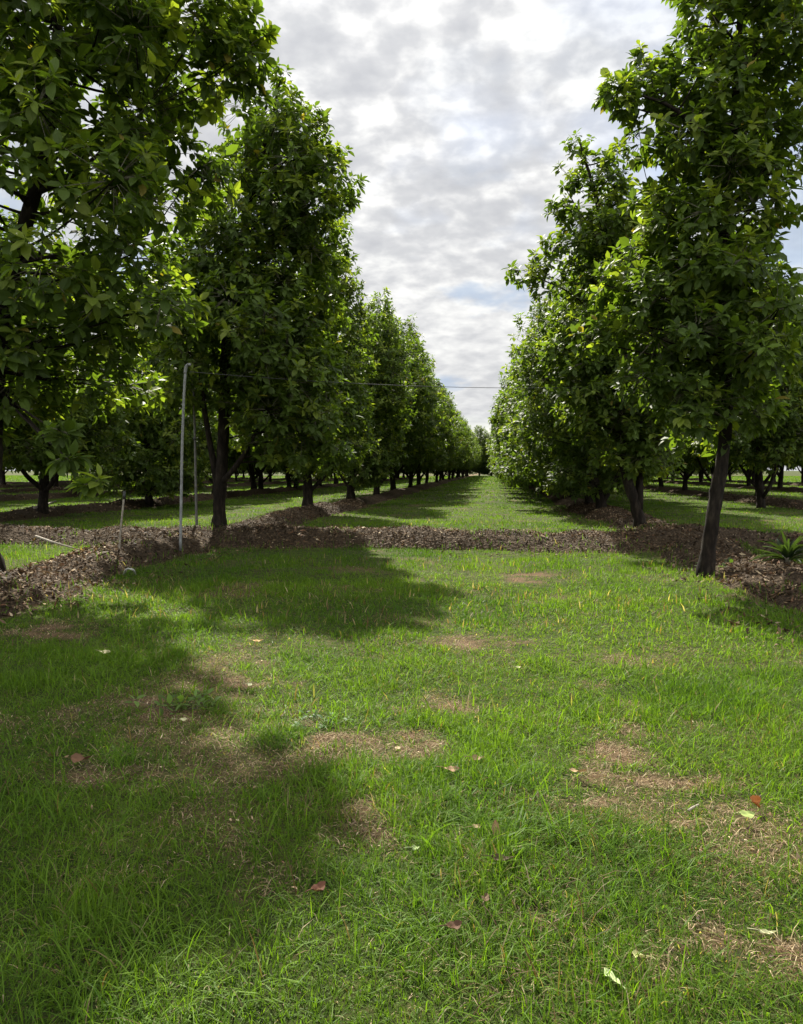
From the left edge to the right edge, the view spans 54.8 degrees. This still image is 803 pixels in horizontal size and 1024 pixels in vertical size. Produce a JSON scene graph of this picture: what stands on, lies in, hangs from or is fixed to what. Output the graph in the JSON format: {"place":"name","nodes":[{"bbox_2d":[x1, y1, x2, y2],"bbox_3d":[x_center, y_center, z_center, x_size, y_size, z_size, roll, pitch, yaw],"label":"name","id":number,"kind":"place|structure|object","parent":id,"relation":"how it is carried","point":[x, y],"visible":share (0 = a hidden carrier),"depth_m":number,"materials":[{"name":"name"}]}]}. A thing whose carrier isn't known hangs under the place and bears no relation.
{"place":"outdoors","nodes":[
{"label":"outdoors","id":0,"kind":"place"},
{"bbox_2d":[0,471,802,1023],"bbox_3d":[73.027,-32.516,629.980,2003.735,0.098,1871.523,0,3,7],"label":"ground","id":1,"kind":"structure","parent":0,"point":[704,927],"depth_m":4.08,"materials":[{"name":"green plant"}]},
{"bbox_2d":[1,466,15,484],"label":"orchard tree","id":2,"kind":"object","parent":1,"relation":"on","point":[3,479],"depth_m":69.80,"materials":[{"name":"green plant"}]},
{"bbox_2d":[35,535,73,548],"bbox_3d":[-6.662,0.577,14.706,0.869,0.243,0.240,1,3,16],"label":"fallen stick","id":3,"kind":"object","parent":1,"relation":"on","point":[45,539],"visible":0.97,"depth_m":14.64,"materials":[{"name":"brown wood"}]},
{"bbox_2d":[53,474,58,486],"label":"orchard tree","id":4,"kind":"object","parent":1,"relation":"on","point":[56,484],"visible":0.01,"depth_m":62.09,"materials":[{"name":"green plant"}]},
{"bbox_2d":[32,413,120,491],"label":"orchard tree","id":5,"kind":"object","parent":1,"relation":"on","point":[84,470],"visible":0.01,"depth_m":46.40,"materials":[{"name":"green plant"}]},
{"bbox_2d":[65,753,90,762],"bbox_3d":[-1.712,1.300,4.093,0.138,0.035,0.061,-1,11,-13],"label":"fallen leaf","id":6,"kind":"object","parent":1,"relation":"on","point":[75,757],"visible":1,"depth_m":4.10,"materials":[{"name":"brown plant"}]},
{"bbox_2d":[0,205,156,513],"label":"orchard tree","id":7,"kind":"object","parent":1,"relation":"on","point":[18,455],"visible":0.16,"depth_m":25.62,"materials":[{"name":"green plant"}]},
{"bbox_2d":[0,477,205,483],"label":"mulch ridge","id":8,"kind":"structure","parent":1,"relation":"on","point":[61,481],"depth_m":88.44,"materials":[{"name":"brown plant"}]},
{"bbox_2d":[102,376,152,489],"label":"orchard tree","id":9,"kind":"object","parent":1,"relation":"on","point":[140,456],"depth_m":53.30,"materials":[{"name":"green plant"}]},
{"bbox_2d":[0,477,268,487],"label":"mulch ridge","id":10,"kind":"structure","parent":1,"relation":"on","point":[32,485],"depth_m":73.28,"materials":[{"name":"brown plant"}]},
{"bbox_2d":[0,477,302,492],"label":"mulch ridge","id":11,"kind":"structure","parent":1,"relation":"on","point":[18,490],"depth_m":60.73,"materials":[{"name":"brown plant"}]},
{"bbox_2d":[70,278,244,506],"bbox_3d":[-10.917,-5.234,34.167,7.609,10.419,7.876,2,4,32],"label":"orchard tree","id":12,"kind":"object","parent":1,"relation":"on","point":[158,464],"visible":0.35,"depth_m":32.24,"materials":[{"name":"green plant"}]},
{"bbox_2d":[124,688,220,721],"bbox_3d":[-1.470,1.270,5.182,0.431,0.191,0.634,3,4,43],"label":"broadleaf weed","id":13,"kind":"object","parent":1,"relation":"on","point":[170,697],"visible":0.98,"depth_m":5.14,"materials":[{"name":"green plant"}]},
{"bbox_2d":[0,478,345,501],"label":"mulch ridge","id":14,"kind":"structure","parent":1,"relation":"on","point":[23,496],"depth_m":45.44,"materials":[{"name":"brown plant"}]},
{"bbox_2d":[0,477,408,521],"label":"mulch ridge","id":15,"kind":"structure","parent":1,"relation":"on","point":[18,514],"depth_m":31.95,"materials":[{"name":"brown plant"}]},
{"bbox_2d":[151,339,266,493],"bbox_3d":[-11.020,-5.511,44.123,7.958,9.585,7.691,-3,4,-41],"label":"orchard tree","id":16,"kind":"object","parent":1,"relation":"on","point":[235,457],"depth_m":43.59,"materials":[{"name":"green plant"}]},
{"bbox_2d":[164,320,280,466],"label":"orchard tree","id":17,"kind":"object","parent":1,"relation":"on","point":[230,453],"visible":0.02,"depth_m":42.85,"materials":[{"name":"green plant"}]},
{"bbox_2d":[0,476,462,623],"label":"mulch ridge","id":18,"kind":"structure","parent":1,"relation":"on","point":[81,564],"depth_m":12.39,"materials":[{"name":"brown plant"}]},
{"bbox_2d":[118,491,125,549],"bbox_3d":[-4.588,0.234,12.694,0.166,1.150,0.050,0,3,7],"label":"stake","id":19,"kind":"object","parent":18,"relation":"on","point":[124,494],"visible":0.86,"depth_m":12.68,"materials":[{"name":"grey wood"}]},
{"bbox_2d":[123,568,135,574],"bbox_3d":[-4.025,0.887,11.514,0.193,0.169,0.480,-1,3,-25],"label":"hose","id":20,"kind":"object","parent":18,"relation":"on","point":[126,569],"visible":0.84,"depth_m":11.34,"materials":[{"name":"grey plastic"}]},
{"bbox_2d":[0,0,280,571],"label":"orchard tree","id":21,"kind":"object","parent":18,"relation":"on","point":[134,160],"visible":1,"depth_m":9.28,"materials":[{"name":"green plant"}]},
{"bbox_2d":[179,363,190,550],"bbox_3d":[-4.104,-1.031,14.677,0.292,3.549,0.058,0,3,7],"label":"pole","id":22,"kind":"object","parent":18,"relation":"on","point":[181,459],"visible":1,"depth_m":14.67,"materials":[{"name":"grey metal"}]},
{"bbox_2d":[192,389,197,526],"bbox_3d":[-4.636,-1.124,17.386,0.074,3.376,0.793,-1,3,-13],"label":"pole","id":23,"kind":"object","parent":18,"relation":"on","point":[195,477],"visible":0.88,"depth_m":17.43,"materials":[{"name":"plastic"}]},
{"bbox_2d":[269,206,380,506],"bbox_3d":[-2.960,-5.298,27.090,4.596,10.691,4.380,0,3,7],"label":"orchard tree","id":24,"kind":"object","parent":18,"relation":"on","point":[356,392],"visible":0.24,"depth_m":26.59,"materials":[{"name":"green plant"}]},
{"bbox_2d":[335,287,417,498],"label":"orchard tree","id":25,"kind":"object","parent":18,"relation":"on","point":[385,398],"visible":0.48,"depth_m":33.96,"materials":[{"name":"green plant"}]},
{"bbox_2d":[235,466,248,480],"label":"orchard tree","id":26,"kind":"object","parent":1,"relation":"on","point":[236,473],"visible":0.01,"depth_m":104.08,"materials":[{"name":"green plant"}]},
{"bbox_2d":[242,463,257,481],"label":"orchard tree","id":27,"kind":"object","parent":1,"relation":"on","point":[244,466],"depth_m":80.38,"materials":[{"name":"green plant"}]},
{"bbox_2d":[240,436,286,488],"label":"orchard tree","id":28,"kind":"object","parent":1,"relation":"on","point":[253,477],"visible":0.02,"depth_m":52.29,"materials":[{"name":"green plant"}]},
{"bbox_2d":[253,438,289,488],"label":"orchard tree","id":29,"kind":"object","parent":1,"relation":"on","point":[261,481],"depth_m":53.01,"materials":[{"name":"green plant"}]},
{"bbox_2d":[263,467,280,481],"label":"orchard tree","id":30,"kind":"object","parent":1,"relation":"on","point":[271,474],"visible":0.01,"depth_m":88.87,"materials":[{"name":"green plant"}]},
{"bbox_2d":[265,450,313,486],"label":"orchard tree","id":31,"kind":"object","parent":1,"relation":"on","point":[288,475],"depth_m":60.68,"materials":[{"name":"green plant"}]},
{"bbox_2d":[292,462,298,487],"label":"orchard tree","id":32,"kind":"object","parent":1,"relation":"on","point":[296,480],"depth_m":61.26,"materials":[{"name":"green plant"}]},
{"bbox_2d":[304,881,325,892],"bbox_3d":[-0.311,1.357,2.787,0.044,0.027,0.106,15,9,36],"label":"fallen leaf","id":33,"kind":"object","parent":1,"relation":"on","point":[318,885],"visible":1,"depth_m":2.81,"materials":[{"name":"brown plant"}]},
{"bbox_2d":[293,709,351,729],"bbox_3d":[-0.495,1.305,4.904,0.392,0.106,0.344,0,3,7],"label":"broadleaf weed","id":34,"kind":"object","parent":1,"relation":"on","point":[314,715],"visible":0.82,"depth_m":4.89,"materials":[{"name":"green plant"}]},
{"bbox_2d":[334,470,339,483],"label":"orchard tree","id":35,"kind":"object","parent":1,"relation":"on","point":[336,480],"depth_m":78.08,"materials":[{"name":"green plant"}]},
{"bbox_2d":[338,298,446,494],"bbox_3d":[-1.288,-6.340,43.958,8.503,11.348,8.798,-2,3,-26],"label":"orchard tree","id":36,"kind":"object","parent":1,"relation":"on","point":[428,400],"visible":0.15,"depth_m":42.79,"materials":[{"name":"green plant"}]},
{"bbox_2d":[0,523,802,558],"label":"mulch ridge","id":37,"kind":"structure","parent":1,"relation":"on","point":[424,537],"depth_m":15.99,"materials":[{"name":"brown plant"}]},
{"bbox_2d":[128,57,369,526],"bbox_3d":[-3.272,-4.629,16.909,4.998,10.438,5.565,0,3,7],"label":"orchard tree","id":38,"kind":"object","parent":37,"relation":"on","point":[270,304],"visible":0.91,"depth_m":16.24,"materials":[{"name":"green plant"}]},
{"bbox_2d":[0,563,802,1022],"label":"dry straw","id":39,"kind":"object","parent":1,"relation":"on","point":[698,917],"visible":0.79,"depth_m":3.98,"materials":[{"name":"beige plant"}]},
{"bbox_2d":[569,768,593,771],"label":"fallen leaf","id":40,"kind":"object","parent":39,"relation":"on","point":[575,770],"visible":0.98,"depth_m":3.92,"materials":[{"name":"brown plant"}]},
{"bbox_2d":[747,928,777,933],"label":"fallen leaf","id":41,"kind":"object","parent":39,"relation":"on","point":[765,931],"visible":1,"depth_m":2.55,"materials":[{"name":"yellow plant"}]},
{"bbox_2d":[381,312,459,489],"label":"orchard tree","id":42,"kind":"object","parent":1,"relation":"on","point":[427,452],"visible":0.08,"depth_m":51.62,"materials":[{"name":"green plant"}]},
{"bbox_2d":[396,374,458,486],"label":"orchard tree","id":43,"kind":"object","parent":1,"relation":"on","point":[425,465],"visible":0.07,"depth_m":60.36,"materials":[{"name":"green plant"}]},
{"bbox_2d":[416,368,469,484],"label":"orchard tree","id":44,"kind":"object","parent":1,"relation":"on","point":[454,445],"visible":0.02,"depth_m":68.73,"materials":[{"name":"green plant"}]},
{"bbox_2d":[422,399,464,482],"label":"orchard tree","id":45,"kind":"object","parent":1,"relation":"on","point":[426,474],"visible":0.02,"depth_m":78.13,"materials":[{"name":"green plant"}]},
{"bbox_2d":[436,766,458,771],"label":"fallen leaf","id":46,"kind":"object","parent":1,"relation":"on","point":[452,769],"visible":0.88,"depth_m":3.95,"materials":[{"name":"beige plant"}]},
{"bbox_2d":[436,920,461,928],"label":"fallen leaf","id":47,"kind":"object","parent":1,"relation":"on","point":[455,924],"visible":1,"depth_m":2.58,"materials":[{"name":"brown plant"}]},
{"bbox_2d":[430,409,469,481],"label":"orchard tree","id":48,"kind":"object","parent":1,"relation":"on","point":[451,464],"visible":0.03,"depth_m":86.72,"materials":[{"name":"green plant"}]},
{"bbox_2d":[442,436,462,479],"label":"orchard tree","id":49,"kind":"object","parent":1,"relation":"on","point":[443,475],"depth_m":103.42,"materials":[{"name":"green plant"}]},
{"bbox_2d":[434,411,471,480],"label":"orchard tree","id":50,"kind":"object","parent":1,"relation":"on","point":[464,455],"visible":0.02,"depth_m":94.78,"materials":[{"name":"green plant"}]},
{"bbox_2d":[444,416,475,479],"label":"orchard tree","id":51,"kind":"object","parent":1,"relation":"on","point":[468,456],"visible":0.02,"depth_m":112.21,"materials":[{"name":"green plant"}]},
{"bbox_2d":[450,436,473,478],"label":"orchard tree","id":52,"kind":"object","parent":1,"relation":"on","point":[452,473],"visible":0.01,"depth_m":120.29,"materials":[{"name":"green plant"}]},
{"bbox_2d":[453,411,476,477],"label":"orchard tree","id":53,"kind":"object","parent":1,"relation":"on","point":[470,462],"visible":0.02,"depth_m":129.12,"materials":[{"name":"green plant"}]},
{"bbox_2d":[455,438,479,477],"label":"orchard tree","id":54,"kind":"object","parent":1,"relation":"on","point":[458,470],"visible":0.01,"depth_m":137.14,"materials":[{"name":"green plant"}]},
{"bbox_2d":[454,432,481,474],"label":"orchard tree","id":55,"kind":"object","parent":1,"relation":"on","point":[471,469],"visible":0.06,"depth_m":202.95,"materials":[{"name":"green plant"}]},
{"bbox_2d":[461,437,480,477],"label":"orchard tree","id":56,"kind":"object","parent":1,"relation":"on","point":[476,461],"visible":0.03,"depth_m":162.28,"materials":[{"name":"green plant"}]},
{"bbox_2d":[462,431,480,476],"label":"orchard tree","id":57,"kind":"object","parent":1,"relation":"on","point":[479,451],"visible":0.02,"depth_m":171.19,"materials":[{"name":"green plant"}]},
{"bbox_2d":[465,754,484,759],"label":"fallen leaf","id":58,"kind":"object","parent":1,"relation":"on","point":[474,756],"visible":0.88,"depth_m":4.12,"materials":[{"name":"brown plant"}]},
{"bbox_2d":[467,441,483,475],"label":"orchard tree","id":59,"kind":"object","parent":1,"relation":"on","point":[481,455],"depth_m":195.74,"materials":[{"name":"green plant"}]},
{"bbox_2d":[469,425,490,475],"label":"orchard tree","id":60,"kind":"object","parent":1,"relation":"on","point":[481,434],"visible":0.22,"depth_m":204.83,"materials":[{"name":"green plant"}]},
{"bbox_2d":[481,893,488,905],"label":"fallen leaf","id":61,"kind":"object","parent":1,"relation":"on","point":[485,897],"visible":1,"depth_m":2.74,"materials":[{"name":"beige plant"}]},
{"bbox_2d":[476,434,494,475],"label":"orchard tree","id":62,"kind":"object","parent":1,"relation":"on","point":[484,465],"visible":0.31,"depth_m":202.30,"materials":[{"name":"green plant"}]},
{"bbox_2d":[485,417,500,467],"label":"orchard tree","id":63,"kind":"object","parent":1,"relation":"on","point":[487,445],"depth_m":82.19,"materials":[{"name":"green plant"}]},
{"bbox_2d":[492,819,499,841],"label":"fallen leaf","id":64,"kind":"object","parent":1,"relation":"on","point":[495,822],"visible":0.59,"depth_m":3.25,"materials":[{"name":"brown plant"}]},
{"bbox_2d":[482,853,514,860],"bbox_3d":[0.376,1.338,2.998,0.125,0.021,0.034,0,13,2],"label":"fallen leaf","id":65,"kind":"object","parent":1,"relation":"on","point":[501,856],"visible":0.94,"depth_m":3.00,"materials":[{"name":"brown plant"}]},
{"bbox_2d":[490,375,530,486],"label":"orchard tree","id":66,"kind":"object","parent":1,"relation":"on","point":[501,476],"depth_m":60.72,"materials":[{"name":"green plant"}]},
{"bbox_2d":[488,416,532,485],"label":"orchard tree","id":67,"kind":"object","parent":1,"relation":"on","point":[493,455],"depth_m":68.77,"materials":[{"name":"green plant"}]},
{"bbox_2d":[485,367,542,489],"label":"orchard tree","id":68,"kind":"object","parent":1,"relation":"on","point":[495,455],"visible":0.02,"depth_m":53.43,"materials":[{"name":"green plant"}]},
{"bbox_2d":[488,310,552,486],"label":"orchard tree","id":69,"kind":"object","parent":1,"relation":"on","point":[497,419],"visible":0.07,"depth_m":45.94,"materials":[{"name":"green plant"}]},
{"bbox_2d":[490,340,592,496],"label":"orchard tree","id":70,"kind":"object","parent":1,"relation":"on","point":[500,461],"visible":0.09,"depth_m":38.50,"materials":[{"name":"green plant"}]},
{"bbox_2d":[497,269,681,503],"bbox_3d":[7.721,-5.184,30.927,7.285,10.324,7.540,-2,3,-26],"label":"orchard tree","id":71,"kind":"object","parent":1,"relation":"on","point":[531,470],"visible":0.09,"depth_m":30.95,"materials":[{"name":"green plant"}]},
{"bbox_2d":[501,228,686,508],"bbox_3d":[6.735,-4.765,26.939,6.526,9.782,6.606,0,3,7],"label":"orchard tree","id":72,"kind":"object","parent":1,"relation":"on","point":[545,404],"visible":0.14,"depth_m":26.80,"materials":[{"name":"green plant"}]},
{"bbox_2d":[501,128,689,526],"bbox_3d":[5.213,-4.337,18.732,5.088,9.767,3.976,-2,4,-29],"label":"orchard tree","id":73,"kind":"object","parent":1,"relation":"on","point":[633,439],"visible":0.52,"depth_m":18.42,"materials":[{"name":"green plant"}]},
{"bbox_2d":[190,371,609,387],"bbox_3d":[0.680,-2.818,16.718,10.270,0.260,0.012,-1,3,-25],"label":"overhead wire","id":74,"kind":"object","parent":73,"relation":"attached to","point":[361,383],"visible":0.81,"depth_m":16.03,"materials":[{"name":"grey metal"}]},
{"bbox_2d":[604,967,626,992],"bbox_3d":[0.635,1.388,2.295,0.040,0.014,0.119,19,-3,-18],"label":"fallen leaf","id":75,"kind":"object","parent":1,"relation":"on","point":[613,976],"visible":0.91,"depth_m":2.32,"materials":[{"name":"plant"}]},
{"bbox_2d":[632,950,656,960],"bbox_3d":[0.756,1.381,2.405,0.080,0.017,0.030,-1,-5,37],"label":"fallen leaf","id":76,"kind":"object","parent":1,"relation":"on","point":[634,952],"visible":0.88,"depth_m":2.42,"materials":[{"name":"beige plant"}]},
{"bbox_2d":[658,457,668,486],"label":"orchard tree","id":77,"kind":"object","parent":1,"relation":"on","point":[660,482],"depth_m":61.40,"materials":[{"name":"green plant"}]},
{"bbox_2d":[529,486,802,645],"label":"mulch ridge","id":78,"kind":"structure","parent":1,"relation":"on","point":[771,573],"depth_m":11.61,"materials":[{"name":"brown plant"}]},
{"bbox_2d":[749,530,802,563],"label":"strap leaf plant","id":79,"kind":"object","parent":78,"relation":"on","point":[787,550],"visible":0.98,"depth_m":10.89,"materials":[{"name":"green plant"}]},
{"bbox_2d":[564,0,802,577],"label":"orchard tree","id":80,"kind":"object","parent":1,"relation":"on","point":[714,276],"visible":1,"depth_m":10.70,"materials":[{"name":"green plant"}]},
{"bbox_2d":[664,450,706,489],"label":"orchard tree","id":81,"kind":"object","parent":1,"relation":"on","point":[688,468],"visible":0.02,"depth_m":52.52,"materials":[{"name":"green plant"}]},
{"bbox_2d":[694,464,709,481],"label":"orchard tree","id":82,"kind":"object","parent":1,"relation":"on","point":[700,473],"visible":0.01,"depth_m":83.67,"materials":[{"name":"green plant"}]},
{"bbox_2d":[676,360,753,481],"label":"orchard tree","id":83,"kind":"object","parent":1,"relation":"on","point":[691,457],"visible":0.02,"depth_m":46.39,"materials":[{"name":"green plant"}]},
{"bbox_2d":[694,557,737,566],"bbox_3d":[5.215,0.828,11.902,1.283,0.297,0.777,-1,3,-13],"label":"broadleaf weed","id":84,"kind":"object","parent":1,"relation":"on","point":[728,560],"visible":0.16,"depth_m":11.87,"materials":[{"name":"green plant"}]},
{"bbox_2d":[635,485,802,509],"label":"mulch ridge","id":85,"kind":"structure","parent":1,"relation":"on","point":[788,503],"depth_m":39.72,"materials":[{"name":"brown plant"}]},
{"bbox_2d":[649,479,802,492],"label":"mulch ridge","id":86,"kind":"structure","parent":1,"relation":"on","point":[794,489],"depth_m":69.40,"materials":[{"name":"brown plant"}]},
{"bbox_2d":[664,477,802,485],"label":"mulch ridge","id":87,"kind":"structure","parent":1,"relation":"on","point":[784,483],"depth_m":98.66,"materials":[{"name":"brown plant"}]},
{"bbox_2d":[731,468,741,475],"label":"orchard tree","id":88,"kind":"object","parent":1,"relation":"on","point":[739,471],"visible":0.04,"depth_m":196.12,"materials":[{"name":"green plant"}]},
{"bbox_2d":[728,466,745,480],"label":"orchard tree","id":89,"kind":"object","parent":1,"relation":"on","point":[729,474],"visible":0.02,"depth_m":103.82,"materials":[{"name":"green plant"}]},
{"bbox_2d":[683,258,802,507],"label":"orchard tree","id":90,"kind":"object","parent":1,"relation":"on","point":[784,443],"visible":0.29,"depth_m":31.52,"materials":[{"name":"green plant"}]},
{"bbox_2d":[737,810,754,817],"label":"fallen leaf","id":91,"kind":"object","parent":1,"relation":"on","point":[750,814],"visible":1,"depth_m":3.43,"materials":[{"name":"plant"}]},
{"bbox_2d":[732,463,773,485],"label":"orchard tree","id":92,"kind":"object","parent":1,"relation":"on","point":[749,472],"depth_m":68.23,"materials":[{"name":"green plant"}]},
{"bbox_2d":[750,795,761,807],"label":"fallen leaf","id":93,"kind":"object","parent":1,"relation":"on","point":[756,799],"visible":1,"depth_m":3.59,"materials":[{"name":"orange plant"}]},
{"bbox_2d":[710,295,802,495],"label":"orchard tree","id":94,"kind":"object","parent":1,"relation":"on","point":[765,481],"depth_m":38.55,"materials":[{"name":"green plant"}]},
{"bbox_2d":[743,459,802,487],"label":"orchard tree","id":95,"kind":"object","parent":1,"relation":"on","point":[780,474],"visible":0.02,"depth_m":60.42,"materials":[{"name":"green plant"}]},
{"bbox_2d":[797,467,802,481],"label":"orchard tree","id":96,"kind":"object","parent":1,"relation":"on","point":[801,471],"visible":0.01,"depth_m":80.37,"materials":[{"name":"green plant"}]},
{"bbox_2d":[0,0,802,470],"label":"sky","id":97,"kind":"structure","parent":0,"point":[456,115],"materials":[{"name":"white"}]}
]}

